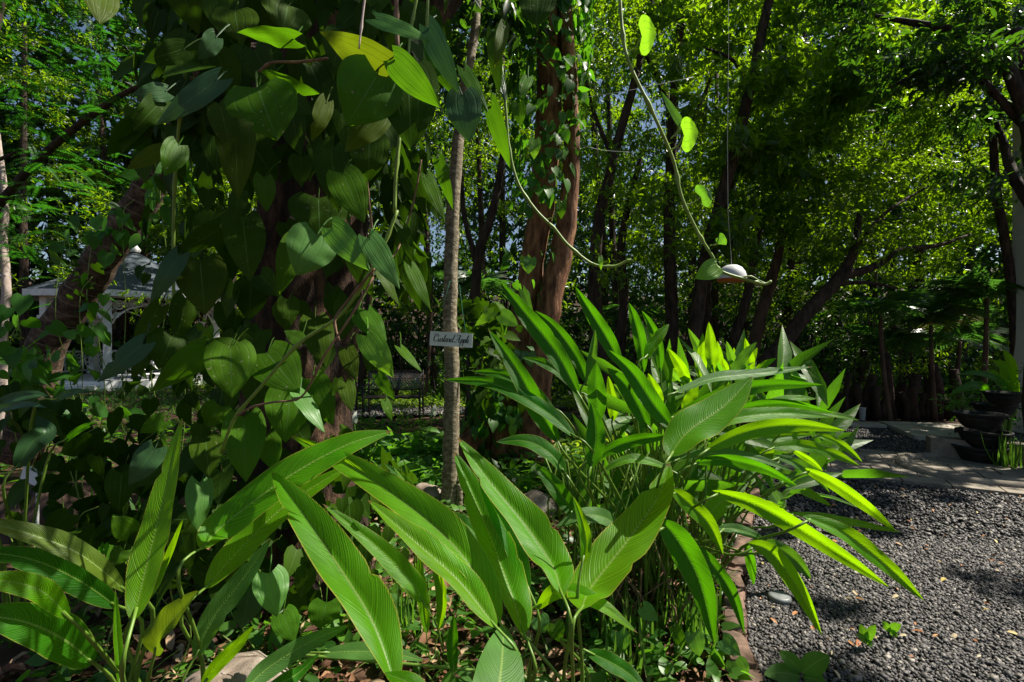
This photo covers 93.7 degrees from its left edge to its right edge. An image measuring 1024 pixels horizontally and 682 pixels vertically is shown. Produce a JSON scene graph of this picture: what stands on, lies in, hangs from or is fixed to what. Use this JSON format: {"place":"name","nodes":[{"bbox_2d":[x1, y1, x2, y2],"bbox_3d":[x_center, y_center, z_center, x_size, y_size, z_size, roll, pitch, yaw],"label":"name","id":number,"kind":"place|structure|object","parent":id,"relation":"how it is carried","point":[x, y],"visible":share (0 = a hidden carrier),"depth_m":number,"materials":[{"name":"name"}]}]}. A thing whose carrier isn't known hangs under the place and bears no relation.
{"place":"outdoors","nodes":[
{"label":"outdoors","id":0,"kind":"place"},
{"bbox_2d":[67,378,630,415],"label":"grass","id":1,"kind":"structure","parent":0,"point":[134,395],"depth_m":12.20,"materials":[{"name":"green plant"}]},
{"bbox_2d":[352,401,565,416],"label":"path gravel","id":2,"kind":"structure","parent":0,"point":[373,409],"depth_m":10.09,"materials":[{"name":"gravel"}]},
{"bbox_2d":[0,367,995,681],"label":"ground","id":3,"kind":"structure","parent":0,"point":[360,673],"depth_m":2.69,"materials":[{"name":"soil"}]},
{"bbox_2d":[0,19,43,438],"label":"grove tree","id":4,"kind":"object","parent":3,"relation":"on","point":[6,291],"visible":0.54,"depth_m":6.98,"materials":[{"name":"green plant"}]},
{"bbox_2d":[0,293,66,546],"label":"heart leaf creeper","id":5,"kind":"object","parent":3,"relation":"on","point":[28,366],"visible":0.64,"depth_m":3.42,"materials":[{"name":"plant"}]},
{"bbox_2d":[0,388,96,647],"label":"strap leaved plant","id":6,"kind":"object","parent":3,"relation":"on","point":[31,444],"visible":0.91,"depth_m":2.23,"materials":[{"name":"green plant"}]},
{"bbox_2d":[0,0,111,348],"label":"grove tree","id":7,"kind":"object","parent":3,"relation":"on","point":[23,263],"visible":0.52,"depth_m":14.82,"materials":[{"name":"green plant"}]},
{"bbox_2d":[0,381,128,603],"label":"heart leaf creeper","id":8,"kind":"object","parent":3,"relation":"on","point":[87,448],"visible":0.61,"depth_m":2.69,"materials":[{"name":"plant"}]},
{"bbox_2d":[0,482,135,543],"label":"boulder","id":9,"kind":"object","parent":3,"relation":"on","point":[68,500],"visible":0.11,"depth_m":3.68,"materials":[{"name":"grey stone"}]},
{"bbox_2d":[30,272,144,507],"bbox_3d":[-2.979,0.514,3.331,1.114,2.015,0.505,0,0,32],"label":"heart leaf creeper","id":10,"kind":"object","parent":3,"relation":"on","point":[98,410],"visible":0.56,"depth_m":3.34,"materials":[{"name":"plant"}]},
{"bbox_2d":[0,419,197,681],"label":"ginger plant","id":11,"kind":"object","parent":3,"relation":"on","point":[53,567],"visible":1,"depth_m":1.32,"materials":[{"name":"green plant"}]},
{"bbox_2d":[35,4,182,349],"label":"grove tree","id":12,"kind":"object","parent":3,"relation":"on","point":[102,139],"visible":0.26,"depth_m":19.42,"materials":[{"name":"green plant"}]},
{"bbox_2d":[0,2,218,465],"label":"leaning tree","id":13,"kind":"object","parent":3,"relation":"on","point":[66,314],"visible":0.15,"depth_m":4.90,"materials":[{"name":"brown plant"}]},
{"bbox_2d":[66,247,168,504],"bbox_3d":[-3.067,0.420,3.751,1.327,2.203,0.296,0,0,23],"label":"heart leaf creeper","id":14,"kind":"object","parent":3,"relation":"on","point":[144,278],"visible":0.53,"depth_m":3.72,"materials":[{"name":"plant"}]},
{"bbox_2d":[43,149,196,457],"bbox_3d":[-3.479,-0.049,4.195,2.118,3.139,0.553,0,0,22],"label":"heart leaf creeper","id":15,"kind":"object","parent":3,"relation":"on","point":[123,238],"visible":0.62,"depth_m":4.16,"materials":[{"name":"plant"}]},
{"bbox_2d":[22,245,219,390],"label":"summerhouse","id":16,"kind":"structure","parent":3,"relation":"on","point":[43,293],"depth_m":15.39,"materials":[{"name":"wood"}]},
{"bbox_2d":[0,98,257,372],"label":"grove tree","id":17,"kind":"object","parent":3,"relation":"on","point":[156,232],"visible":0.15,"depth_m":18.98,"materials":[{"name":"green plant"}]},
{"bbox_2d":[79,29,208,370],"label":"grove tree","id":18,"kind":"object","parent":3,"relation":"on","point":[128,49],"visible":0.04,"depth_m":20.16,"materials":[{"name":"green plant"}]},
{"bbox_2d":[5,397,382,676],"bbox_3d":[-1.673,0.957,2.455,2.158,1.298,0.989,0,0,10],"label":"heart leaf creeper","id":19,"kind":"object","parent":3,"relation":"on","point":[92,519],"visible":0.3,"depth_m":2.45,"materials":[{"name":"plant"}]},
{"bbox_2d":[0,0,434,322],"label":"feathery tree","id":20,"kind":"object","parent":3,"relation":"on","point":[15,184],"visible":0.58,"depth_m":6.04,"materials":[{"name":"green plant"}]},
{"bbox_2d":[184,650,299,681],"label":"boulder","id":21,"kind":"object","parent":3,"relation":"on","point":[238,667],"visible":0.39,"depth_m":1.83,"materials":[{"name":"stone"}]},
{"bbox_2d":[176,430,390,681],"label":"ginger plant","id":22,"kind":"object","parent":3,"relation":"on","point":[250,517],"visible":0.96,"depth_m":1.74,"materials":[{"name":"green plant"}]},
{"bbox_2d":[8,0,573,621],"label":"thick vine clad tree","id":23,"kind":"object","parent":3,"relation":"on","point":[310,286],"visible":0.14,"depth_m":2.81,"materials":[{"name":"brown plant"}]},
{"bbox_2d":[84,0,556,640],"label":"pepper vine","id":24,"kind":"object","parent":23,"relation":"attached to","point":[368,82],"visible":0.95,"depth_m":1.73,"materials":[{"name":"green plant"}]},
{"bbox_2d":[502,71,630,268],"bbox_3d":[0.223,-0.724,1.996,0.547,0.864,0.026,0,0,0],"label":"hanging vine","id":25,"kind":"object","parent":23,"relation":"hanging from","point":[519,114],"visible":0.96,"depth_m":1.99,"materials":[{"name":"green plant"}]},
{"bbox_2d":[618,0,771,284],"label":"hanging vine","id":26,"kind":"object","parent":23,"relation":"hanging from","point":[710,269],"visible":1,"depth_m":1.27,"materials":[{"name":"green plant"}]},
{"bbox_2d":[245,625,349,681],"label":"ginger plant","id":27,"kind":"object","parent":3,"relation":"on","point":[272,665],"visible":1,"depth_m":1.39,"materials":[{"name":"green plant"}]},
{"bbox_2d":[271,471,402,681],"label":"ginger plant","id":28,"kind":"object","parent":3,"relation":"on","point":[360,591],"visible":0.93,"depth_m":1.50,"materials":[{"name":"green plant"}]},
{"bbox_2d":[0,411,720,482],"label":"plants","id":29,"kind":"object","parent":3,"relation":"on","point":[366,420],"visible":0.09,"depth_m":7.72,"materials":[{"name":"green plant"}]},
{"bbox_2d":[0,475,735,681],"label":"leaf litter","id":30,"kind":"object","parent":3,"relation":"on","point":[12,667],"visible":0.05,"depth_m":2.33,"materials":[{"name":"plant"}]},
{"bbox_2d":[0,475,752,681],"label":"plants","id":31,"kind":"object","parent":3,"relation":"on","point":[663,666],"visible":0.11,"depth_m":2.29,"materials":[{"name":"green plant"}]},
{"bbox_2d":[323,504,446,669],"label":"ginger plant","id":32,"kind":"object","parent":3,"relation":"on","point":[407,576],"visible":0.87,"depth_m":2.14,"materials":[{"name":"green plant"}]},
{"bbox_2d":[361,370,423,421],"bbox_3d":[-2.271,1.036,9.221,1.086,0.933,0.590,0,0,-3],"label":"garden bench","id":33,"kind":"object","parent":3,"relation":"on","point":[369,396],"visible":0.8,"depth_m":9.43,"materials":[{"name":"metal"}]},
{"bbox_2d":[358,279,465,400],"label":"shrub","id":34,"kind":"object","parent":3,"relation":"on","point":[390,343],"visible":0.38,"depth_m":12.46,"materials":[{"name":"green plant"}]},
{"bbox_2d":[381,404,443,463],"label":"peace lily","id":35,"kind":"object","parent":3,"relation":"on","point":[426,448],"visible":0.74,"depth_m":5.58,"materials":[{"name":"green plant"}]},
{"bbox_2d":[292,436,540,681],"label":"ginger plant","id":36,"kind":"object","parent":3,"relation":"on","point":[485,573],"visible":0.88,"depth_m":1.67,"materials":[{"name":"green plant"}]},
{"bbox_2d":[233,420,619,504],"bbox_3d":[-0.840,1.318,5.593,3.829,0.561,2.922,0,0,0],"label":"leafy groundcover","id":37,"kind":"object","parent":3,"relation":"on","point":[513,476],"visible":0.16,"depth_m":5.00,"materials":[{"name":"green plant"}]},
{"bbox_2d":[374,39,509,387],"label":"grove tree","id":38,"kind":"object","parent":3,"relation":"on","point":[433,368],"visible":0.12,"depth_m":14.46,"materials":[{"name":"green plant"}]},
{"bbox_2d":[386,267,502,399],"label":"shrub","id":39,"kind":"object","parent":3,"relation":"on","point":[426,349],"visible":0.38,"depth_m":12.73,"materials":[{"name":"green plant"}]},
{"bbox_2d":[371,48,528,296],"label":"grove tree","id":40,"kind":"object","parent":3,"relation":"on","point":[438,243],"visible":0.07,"depth_m":19.94,"materials":[{"name":"green plant"}]},
{"bbox_2d":[385,624,523,681],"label":"ginger plant","id":41,"kind":"object","parent":3,"relation":"on","point":[500,659],"visible":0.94,"depth_m":1.33,"materials":[{"name":"green plant"}]},
{"bbox_2d":[392,12,534,369],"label":"grove tree","id":42,"kind":"object","parent":3,"relation":"on","point":[478,190],"visible":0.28,"depth_m":12.39,"materials":[{"name":"green plant"}]},
{"bbox_2d":[354,382,587,409],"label":"bright ground cover","id":43,"kind":"object","parent":3,"relation":"on","point":[430,400],"visible":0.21,"depth_m":11.25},
{"bbox_2d":[303,615,642,681],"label":"ginger plant","id":44,"kind":"object","parent":3,"relation":"on","point":[607,660],"visible":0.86,"depth_m":1.83,"materials":[{"name":"green plant"}]},
{"bbox_2d":[458,270,514,374],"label":"palm","id":45,"kind":"object","parent":3,"relation":"on","point":[464,280],"visible":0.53,"depth_m":10.87,"materials":[{"name":"green plant"}]},
{"bbox_2d":[438,0,553,512],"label":"custard apple tree","id":46,"kind":"object","parent":3,"relation":"on","point":[451,490],"visible":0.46,"depth_m":4.16,"materials":[{"name":"grey plant"}]},
{"bbox_2d":[430,281,472,347],"bbox_3d":[-0.518,-0.234,4.153,0.369,0.584,0.138,0,0,0],"label":"hanging sign","id":47,"kind":"object","parent":46,"relation":"hanging from","point":[450,339],"visible":1,"depth_m":4.08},
{"bbox_2d":[0,0,1017,377],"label":"thicket","id":48,"kind":"object","parent":3,"relation":"on","point":[986,254],"visible":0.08,"depth_m":22.75,"materials":[{"name":"green plant"}]},
{"bbox_2d":[457,437,573,681],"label":"ginger plant","id":49,"kind":"object","parent":3,"relation":"on","point":[538,536],"visible":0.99,"depth_m":1.65,"materials":[{"name":"green plant"}]},
{"bbox_2d":[435,11,598,325],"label":"grove tree","id":50,"kind":"object","parent":3,"relation":"on","point":[502,234],"visible":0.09,"depth_m":14.63,"materials":[{"name":"green plant"}]},
{"bbox_2d":[434,25,601,420],"bbox_3d":[-0.168,-2.344,9.533,3.664,7.904,2.938,0,0,26],"label":"grove tree","id":51,"kind":"object","parent":3,"relation":"on","point":[477,252],"visible":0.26,"depth_m":8.98,"materials":[{"name":"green plant"}]},
{"bbox_2d":[458,0,579,473],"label":"twin trunk tree","id":52,"kind":"object","parent":3,"relation":"on","point":[552,279],"visible":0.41,"depth_m":5.53,"materials":[{"name":"brown plant"}]},
{"bbox_2d":[422,0,596,440],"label":"climbing ivy","id":53,"kind":"object","parent":52,"relation":"attached to","point":[482,312],"visible":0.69,"depth_m":5.12,"materials":[{"name":"green plant"}]},
{"bbox_2d":[458,34,620,310],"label":"grove tree","id":54,"kind":"object","parent":3,"relation":"on","point":[493,150],"visible":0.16,"depth_m":11.49,"materials":[{"name":"green plant"}]},
{"bbox_2d":[525,61,661,294],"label":"grove tree","id":55,"kind":"object","parent":3,"relation":"on","point":[582,228],"visible":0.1,"depth_m":20.19,"materials":[{"name":"green plant"}]},
{"bbox_2d":[515,463,673,681],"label":"ginger plant","id":56,"kind":"object","parent":3,"relation":"on","point":[616,549],"visible":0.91,"depth_m":1.65,"materials":[{"name":"green plant"}]},
{"bbox_2d":[544,72,655,309],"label":"grove tree","id":57,"kind":"object","parent":3,"relation":"on","point":[604,247],"visible":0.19,"depth_m":15.30,"materials":[{"name":"green plant"}]},
{"bbox_2d":[565,581,693,681],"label":"grass tuft","id":58,"kind":"object","parent":3,"relation":"on","point":[640,644],"visible":0.56,"depth_m":2.24,"materials":[{"name":"plant"}]},
{"bbox_2d":[558,0,706,336],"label":"grove tree","id":59,"kind":"object","parent":3,"relation":"on","point":[612,234],"visible":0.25,"depth_m":13.31,"materials":[{"name":"green plant"}]},
{"bbox_2d":[558,0,721,417],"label":"grove tree","id":60,"kind":"object","parent":3,"relation":"on","point":[594,294],"visible":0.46,"depth_m":8.84,"materials":[{"name":"green plant"}]},
{"bbox_2d":[531,601,749,673],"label":"heart leaf creeper","id":61,"kind":"object","parent":3,"relation":"on","point":[727,644],"visible":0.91,"depth_m":2.09,"materials":[{"name":"plant"}]},
{"bbox_2d":[603,295,684,368],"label":"palm","id":62,"kind":"object","parent":3,"relation":"on","point":[651,312],"visible":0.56,"depth_m":10.30,"materials":[{"name":"green plant"}]},
{"bbox_2d":[547,424,752,492],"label":"bright ground cover","id":63,"kind":"object","parent":3,"relation":"on","point":[570,442],"visible":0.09,"depth_m":5.06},
{"bbox_2d":[586,91,723,316],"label":"grove tree","id":64,"kind":"object","parent":3,"relation":"on","point":[655,161],"visible":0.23,"depth_m":15.46,"materials":[{"name":"green plant"}]},
{"bbox_2d":[572,87,750,413],"bbox_3d":[3.140,-1.980,10.522,3.996,7.167,2.519,0,0,-23],"label":"grove tree","id":65,"kind":"object","parent":3,"relation":"on","point":[621,329],"visible":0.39,"depth_m":10.00,"materials":[{"name":"green plant"}]},
{"bbox_2d":[493,0,837,411],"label":"grove tree","id":66,"kind":"object","parent":3,"relation":"on","point":[688,51],"visible":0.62,"depth_m":8.32,"materials":[{"name":"green plant"}]},
{"bbox_2d":[358,341,1002,405],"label":"undergrowth","id":67,"kind":"object","parent":3,"relation":"on","point":[831,371],"visible":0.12,"depth_m":15.18,"materials":[{"name":"green plant"}]},
{"bbox_2d":[443,282,922,644],"bbox_3d":[0.851,0.614,2.500,1.890,1.801,1.633,0,0,27],"label":"ginger plant","id":68,"kind":"object","parent":3,"relation":"on","point":[692,424],"visible":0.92,"depth_m":2.12,"materials":[{"name":"green plant"}]},
{"bbox_2d":[658,581,721,656],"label":"grass tuft","id":69,"kind":"object","parent":3,"relation":"on","point":[693,620],"visible":0.52,"depth_m":2.36,"materials":[{"name":"plant"}]},
{"bbox_2d":[623,26,766,322],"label":"grove tree","id":70,"kind":"object","parent":3,"relation":"on","point":[692,262],"visible":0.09,"depth_m":20.30,"materials":[{"name":"green plant"}]},
{"bbox_2d":[625,3,789,342],"bbox_3d":[5.125,-4.936,12.147,5.275,13.156,3.688,0,0,38],"label":"grove tree","id":71,"kind":"object","parent":3,"relation":"on","point":[715,299],"visible":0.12,"depth_m":12.28,"materials":[{"name":"green plant"}]},
{"bbox_2d":[535,321,907,645],"bbox_3d":[1.368,0.678,3.089,2.527,1.690,2.178,0,0,0],"label":"ginger plant","id":72,"kind":"object","parent":3,"relation":"on","point":[709,355],"visible":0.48,"depth_m":2.77,"materials":[{"name":"green plant"}]},
{"bbox_2d":[623,6,823,381],"bbox_3d":[7.054,-5.997,15.570,7.216,15.282,4.416,0,0,0],"label":"grove tree","id":73,"kind":"object","parent":3,"relation":"on","point":[690,187],"visible":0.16,"depth_m":15.02,"materials":[{"name":"green plant"}]},
{"bbox_2d":[658,66,854,372],"bbox_3d":[5.003,-2.143,10.875,3.832,7.503,3.551,0,0,0],"label":"grove tree","id":74,"kind":"object","parent":3,"relation":"on","point":[708,306],"visible":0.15,"depth_m":10.18,"materials":[{"name":"green plant"}]},
{"bbox_2d":[633,0,951,388],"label":"grove tree","id":75,"kind":"object","parent":3,"relation":"on","point":[757,92],"visible":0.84,"depth_m":7.96,"materials":[{"name":"green plant"}]},
{"bbox_2d":[713,9,871,339],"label":"grove tree","id":76,"kind":"object","parent":3,"relation":"on","point":[791,264],"visible":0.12,"depth_m":13.26,"materials":[{"name":"green plant"}]},
{"bbox_2d":[720,193,887,352],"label":"grove tree","id":77,"kind":"object","parent":3,"relation":"on","point":[736,330],"visible":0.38,"depth_m":9.00,"materials":[{"name":"green plant"}]},
{"bbox_2d":[731,155,885,360],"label":"grove tree","id":78,"kind":"object","parent":3,"relation":"on","point":[760,317],"visible":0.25,"depth_m":9.44,"materials":[{"name":"green plant"}]},
{"bbox_2d":[769,268,902,405],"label":"shrub","id":79,"kind":"object","parent":3,"relation":"on","point":[813,321],"visible":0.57,"depth_m":11.40,"materials":[{"name":"green plant"}]},
{"bbox_2d":[759,3,919,381],"bbox_3d":[10.071,-5.998,15.389,5.559,15.221,4.314,0,0,13],"label":"grove tree","id":80,"kind":"object","parent":3,"relation":"on","point":[899,210],"visible":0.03,"depth_m":14.85,"materials":[{"name":"green plant"}]},
{"bbox_2d":[756,5,926,388],"bbox_3d":[9.189,-4.486,11.769,5.138,12.229,4.434,0,0,-22],"label":"grove tree","id":81,"kind":"object","parent":3,"relation":"on","point":[875,287],"visible":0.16,"depth_m":11.80,"materials":[{"name":"green plant"}]},
{"bbox_2d":[725,0,1017,426],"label":"grove tree","id":82,"kind":"object","parent":3,"relation":"on","point":[819,298],"visible":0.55,"depth_m":8.58,"materials":[{"name":"green plant"}]},
{"bbox_2d":[814,271,941,400],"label":"shrub","id":83,"kind":"object","parent":3,"relation":"on","point":[837,356],"visible":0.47,"depth_m":11.34,"materials":[{"name":"green plant"}]},
{"bbox_2d":[825,289,937,420],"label":"palm","id":84,"kind":"object","parent":3,"relation":"on","point":[890,304],"visible":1,"depth_m":8.47,"materials":[{"name":"green plant"}]},
{"bbox_2d":[829,325,945,418],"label":"palm","id":85,"kind":"object","parent":3,"relation":"on","point":[863,335],"visible":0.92,"depth_m":9.36,"materials":[{"name":"green plant"}]},
{"bbox_2d":[820,1,988,392],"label":"grove tree","id":86,"kind":"object","parent":3,"relation":"on","point":[926,379],"visible":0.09,"depth_m":11.76,"materials":[{"name":"green plant"}]},
{"bbox_2d":[803,0,1023,427],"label":"dark tree","id":87,"kind":"object","parent":3,"relation":"on","point":[971,65],"visible":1,"depth_m":5.92,"materials":[{"name":"green plant"}]},
{"bbox_2d":[846,261,999,398],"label":"shrub","id":88,"kind":"object","parent":3,"relation":"on","point":[899,368],"visible":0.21,"depth_m":11.30,"materials":[{"name":"green plant"}]},
{"bbox_2d":[853,0,1004,383],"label":"grove tree","id":89,"kind":"object","parent":3,"relation":"on","point":[906,378],"visible":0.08,"depth_m":14.99,"materials":[{"name":"green plant"}]},
{"bbox_2d":[882,294,996,421],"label":"palm","id":90,"kind":"object","parent":3,"relation":"on","point":[948,313],"visible":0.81,"depth_m":8.99,"materials":[{"name":"green plant"}]},
{"bbox_2d":[874,23,1016,432],"bbox_3d":[8.593,-2.333,9.177,4.091,7.870,3.470,0,0,0],"label":"grove tree","id":91,"kind":"object","parent":3,"relation":"on","point":[993,162],"visible":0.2,"depth_m":8.21,"materials":[{"name":"green plant"}]},
{"bbox_2d":[883,289,1008,398],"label":"shrub","id":92,"kind":"object","parent":3,"relation":"on","point":[1005,316],"visible":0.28,"depth_m":12.42,"materials":[{"name":"green plant"}]},
{"bbox_2d":[905,304,1009,399],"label":"palm","id":93,"kind":"object","parent":3,"relation":"on","point":[971,333],"visible":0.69,"depth_m":9.62,"materials":[{"name":"green plant"}]},
{"bbox_2d":[914,263,1023,401],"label":"palm","id":94,"kind":"object","parent":3,"relation":"on","point":[974,284],"visible":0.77,"depth_m":8.59,"materials":[{"name":"green plant"}]},
{"bbox_2d":[0,0,1011,296],"label":"sky","id":95,"kind":"structure","parent":0,"point":[83,28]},
{"bbox_2d":[717,436,1023,497],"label":"pavement","id":96,"kind":"structure","parent":0,"point":[882,460],"depth_m":5.45,"materials":[{"name":"stone"}]},
{"bbox_2d":[895,452,1023,487],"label":"stone edging","id":97,"kind":"object","parent":96,"relation":"on","point":[901,460],"visible":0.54,"depth_m":5.13,"materials":[{"name":"stone"}]},
{"bbox_2d":[951,443,1008,463],"bbox_3d":[5.755,1.390,5.913,0.577,0.220,0.578,0,0,0],"label":"bowl planter","id":98,"kind":"object","parent":96,"relation":"on","point":[977,455],"visible":0.46,"depth_m":5.75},
{"bbox_2d":[954,427,1015,448],"bbox_3d":[5.808,1.200,5.913,0.559,0.200,0.560,0,0,0],"label":"bowl planter","id":99,"kind":"object","parent":98,"relation":"on","point":[973,437],"visible":0.88,"depth_m":5.80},
{"bbox_2d":[951,410,1009,429],"bbox_3d":[5.804,0.985,5.963,0.541,0.190,0.542,0,0,0],"label":"bowl planter","id":100,"kind":"object","parent":99,"relation":"on","point":[980,420],"visible":1,"depth_m":5.84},
{"bbox_2d":[950,349,1019,439],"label":"banana plant","id":101,"kind":"object","parent":99,"relation":"in","point":[1008,366],"visible":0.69,"depth_m":6.86,"materials":[{"name":"green plant"}]},
{"bbox_2d":[982,432,1023,468],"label":"grass tuft","id":102,"kind":"object","parent":96,"relation":"on","point":[1005,459],"visible":0.79,"depth_m":5.57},
{"bbox_2d":[880,421,963,440],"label":"concrete path","id":103,"kind":"structure","parent":0,"point":[918,430],"depth_m":7.84,"materials":[{"name":"concrete"}]},
{"label":"gravel strip","id":104,"kind":"structure","parent":0,"visible":0},
{"bbox_2d":[745,427,1023,681],"bbox_3d":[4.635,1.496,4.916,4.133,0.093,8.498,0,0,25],"label":"gravel","id":105,"kind":"structure","parent":104,"relation":"on","point":[959,592],"depth_m":2.84,"materials":[{"name":"gravel"}]},
{"bbox_2d":[764,650,829,681],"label":"seedling","id":106,"kind":"object","parent":105,"relation":"on","point":[812,666],"visible":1,"depth_m":2.08,"materials":[{"name":"green plant"}]},
{"bbox_2d":[1012,3,1023,433],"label":"pillar","id":107,"kind":"structure","parent":105,"relation":"on","point":[1018,231],"depth_m":7.90,"materials":[{"name":"paint"}]},
{"label":"paving bed","id":108,"kind":"structure","parent":0,"visible":0},
{"bbox_2d":[926,435,1023,464],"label":"stone block","id":109,"kind":"structure","parent":108,"relation":"on","point":[940,446],"depth_m":6.03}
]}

